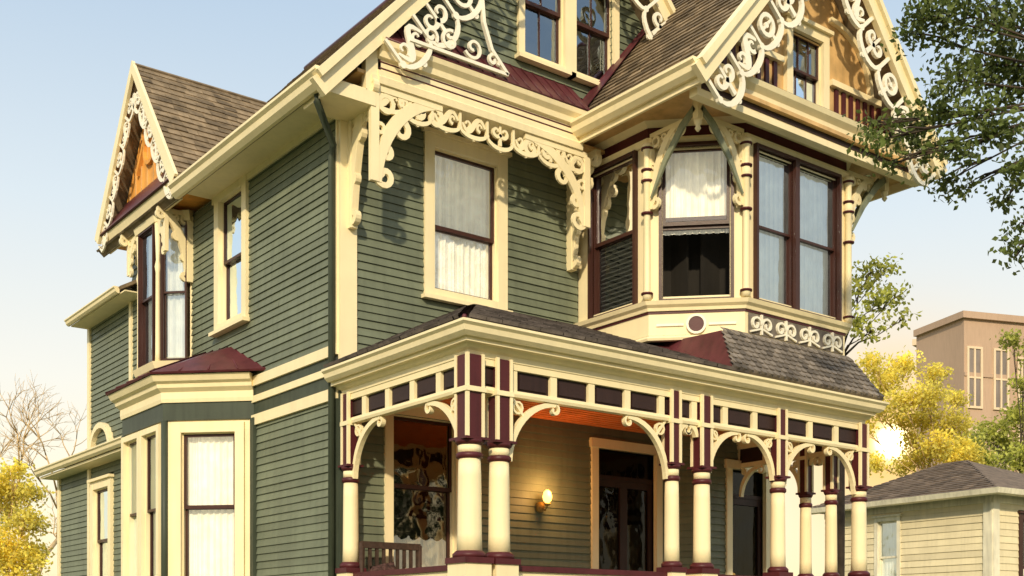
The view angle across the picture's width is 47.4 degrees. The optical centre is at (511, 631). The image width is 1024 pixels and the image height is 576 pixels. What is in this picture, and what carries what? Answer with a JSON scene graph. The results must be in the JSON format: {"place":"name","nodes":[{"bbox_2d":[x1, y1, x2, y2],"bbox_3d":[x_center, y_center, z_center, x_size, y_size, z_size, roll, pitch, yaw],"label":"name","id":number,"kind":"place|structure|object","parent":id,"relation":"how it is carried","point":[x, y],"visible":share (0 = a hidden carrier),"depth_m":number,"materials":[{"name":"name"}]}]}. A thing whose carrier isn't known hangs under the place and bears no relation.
{"place":"outdoors","nodes":[
{"label":"outdoors","id":0,"kind":"place"},
{"bbox_2d":[0,457,55,575],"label":"yellow shrub","id":1,"kind":"object","parent":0,"point":[11,493],"visible":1,"depth_m":29.68,"materials":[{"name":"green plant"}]},
{"bbox_2d":[0,370,86,575],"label":"bare tree","id":2,"kind":"object","parent":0,"point":[23,452],"visible":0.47,"depth_m":41.24,"materials":[{"name":"plant"}]},
{"bbox_2d":[33,0,947,575],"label":"victorian house","id":3,"kind":"structure","parent":0,"point":[507,286],"depth_m":15.39,"materials":[{"name":"wood"}]},
{"bbox_2d":[87,473,113,575],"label":"window","id":4,"kind":"structure","parent":3,"relation":"in","point":[101,487],"depth_m":20.95,"materials":[{"name":"beige paint"}]},
{"bbox_2d":[121,431,138,575],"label":"window","id":5,"kind":"structure","parent":3,"relation":"in","point":[133,439],"depth_m":17.17,"materials":[{"name":"beige paint"}]},
{"bbox_2d":[138,224,155,367],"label":"window","id":6,"kind":"structure","parent":3,"relation":"in","point":[146,248],"depth_m":18.09,"materials":[{"name":"brown paint"}]},
{"bbox_2d":[139,424,160,575],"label":"window","id":7,"kind":"structure","parent":3,"relation":"in","point":[149,438],"depth_m":16.59,"materials":[{"name":"beige paint"}]},
{"bbox_2d":[160,221,189,360],"bbox_3d":[-5.063,-5.115,17.582,0.409,2.070,0.183,0,0,8],"label":"window","id":8,"kind":"structure","parent":3,"relation":"in","point":[174,293],"depth_m":17.63,"materials":[{"name":"brown paint"}]},
{"bbox_2d":[172,421,244,575],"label":"window","id":9,"kind":"structure","parent":3,"relation":"in","point":[208,458],"depth_m":16.09,"materials":[{"name":"beige paint"}]},
{"bbox_2d":[208,174,250,337],"bbox_3d":[-3.918,-5.300,16.424,0.260,2.100,1.150,0,0,-37],"label":"window","id":10,"kind":"structure","parent":3,"relation":"in","point":[231,206],"depth_m":16.57,"materials":[{"name":"beige paint"}]},
{"bbox_2d":[359,541,421,571],"bbox_3d":[-1.299,-0.490,13.890,0.890,1.180,0.600,0,0,-37],"label":"wooden bench","id":11,"kind":"object","parent":3,"relation":"on","point":[390,546],"visible":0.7,"depth_m":14.09,"materials":[{"name":"wood"}]},
{"bbox_2d":[370,562,395,570],"bbox_3d":[-1.517,-0.620,13.886,0.401,0.448,0.192,0,0,-37],"label":"cushion","id":12,"kind":"object","parent":11,"relation":"on","point":[389,566],"visible":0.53,"depth_m":13.82,"materials":[{"name":"pink fabric"}]},
{"bbox_2d":[384,405,457,568],"bbox_3d":[-1.309,-1.542,14.979,1.440,2.816,0.860,0,0,-37],"label":"window","id":13,"kind":"structure","parent":3,"relation":"in","point":[412,489],"depth_m":15.32,"materials":[{"name":"beige paint"}]},
{"bbox_2d":[421,126,512,311],"bbox_3d":[-0.624,-5.275,15.145,1.390,2.150,0.290,0,0,-37],"label":"window","id":14,"kind":"structure","parent":3,"relation":"in","point":[465,212],"depth_m":15.25,"materials":[{"name":"beige paint"}]},
{"bbox_2d":[514,0,575,79],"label":"window","id":15,"kind":"structure","parent":3,"relation":"in","point":[562,13],"depth_m":15.73,"materials":[{"name":"beige paint"}]},
{"bbox_2d":[527,0,619,87],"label":"window","id":16,"kind":"structure","parent":3,"relation":"in","point":[582,29],"depth_m":16.35,"materials":[{"name":"beige paint"}]},
{"bbox_2d":[589,437,662,571],"bbox_3d":[1.455,-1.265,17.093,1.440,2.930,0.770,0,0,-37],"label":"door","id":17,"kind":"structure","parent":3,"relation":"in","point":[611,483],"depth_m":17.18,"materials":[{"name":"beige paint"}]},
{"bbox_2d":[588,150,688,318],"bbox_3d":[1.636,-5.294,15.908,0.795,2.472,1.350,0,0,-37],"label":"window","id":18,"kind":"structure","parent":3,"relation":"in","point":[615,196],"depth_m":15.78,"materials":[{"name":"brown paint"}]},
{"bbox_2d":[659,140,733,299],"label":"window","id":19,"kind":"structure","parent":3,"relation":"in","point":[696,194],"depth_m":15.22,"materials":[{"name":"brown paint"}]},
{"bbox_2d":[724,459,770,575],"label":"door","id":20,"kind":"structure","parent":3,"relation":"in","point":[732,499],"depth_m":17.95,"materials":[{"name":"beige paint"}]},
{"bbox_2d":[700,142,797,309],"bbox_3d":[3.247,-5.294,15.629,1.240,2.472,0.795,0,0,-37],"label":"window","id":21,"kind":"structure","parent":3,"relation":"in","point":[775,184],"depth_m":15.56,"materials":[{"name":"brown paint"}]},
{"bbox_2d":[782,10,833,109],"bbox_3d":[3.795,-7.457,15.687,1.140,1.446,0.610,0,0,-37],"label":"window","id":22,"kind":"structure","parent":3,"relation":"in","point":[815,88],"depth_m":15.66,"materials":[{"name":"beige paint"}]},
{"bbox_2d":[798,158,841,320],"bbox_3d":[4.119,-5.300,15.938,0.940,2.040,0.224,0,0,-37],"label":"window","id":23,"kind":"structure","parent":3,"relation":"in","point":[819,200],"depth_m":16.11,"materials":[{"name":"brown paint"}]},
{"bbox_2d":[0,0,1023,575],"label":"sky","id":24,"kind":"structure","parent":0,"point":[65,64],"materials":[{"name":"blue"}]},
{"bbox_2d":[837,253,921,575],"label":"slender tree","id":25,"kind":"object","parent":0,"point":[886,294],"visible":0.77,"depth_m":21.83,"materials":[{"name":"green plant"}]},
{"bbox_2d":[811,460,1023,575],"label":"garage","id":26,"kind":"structure","parent":0,"point":[961,518],"depth_m":28.29,"materials":[{"name":"beige wood"}]},
{"bbox_2d":[872,514,901,575],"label":"window","id":27,"kind":"structure","parent":26,"relation":"in","point":[887,531],"depth_m":29.63,"materials":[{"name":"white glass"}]},
{"bbox_2d":[1017,511,1023,575],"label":"window","id":28,"kind":"structure","parent":26,"relation":"in","point":[1021,513],"depth_m":27.55,"materials":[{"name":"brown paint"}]},
{"bbox_2d":[855,345,995,477],"bbox_3d":[12.361,-3.700,35.821,5.079,10.611,3.615,0,0,-37],"label":"golden tree","id":29,"kind":"object","parent":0,"point":[927,418],"visible":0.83,"depth_m":35.60,"materials":[{"name":"yellow plant"}]},
{"bbox_2d":[842,0,1023,275],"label":"overhanging tree","id":30,"kind":"object","parent":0,"point":[1008,66],"visible":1,"depth_m":12.69,"materials":[{"name":"green plant"}]},
{"bbox_2d":[912,310,1023,473],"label":"apartment building","id":31,"kind":"structure","parent":0,"point":[963,345],"depth_m":61.55,"materials":[{"name":"beige paint"}]},
{"bbox_2d":[966,346,982,408],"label":"window","id":32,"kind":"structure","parent":31,"relation":"in","point":[974,354],"depth_m":61.10,"materials":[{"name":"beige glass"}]},
{"bbox_2d":[993,348,1008,410],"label":"window","id":33,"kind":"structure","parent":31,"relation":"in","point":[1000,362],"depth_m":61.58,"materials":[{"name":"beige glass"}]},
{"bbox_2d":[993,430,1008,469],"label":"window","id":34,"kind":"structure","parent":31,"relation":"in","point":[998,430],"depth_m":61.58,"materials":[{"name":"beige glass"}]},
{"bbox_2d":[1017,357,1023,473],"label":"window","id":35,"kind":"structure","parent":31,"relation":"in","point":[1021,373],"depth_m":61.90,"materials":[{"name":"beige glass"}]},
{"bbox_2d":[955,328,1023,473],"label":"bushy tree","id":36,"kind":"object","parent":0,"point":[1012,450],"visible":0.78,"depth_m":42.66,"materials":[{"name":"green plant"}]}
]}

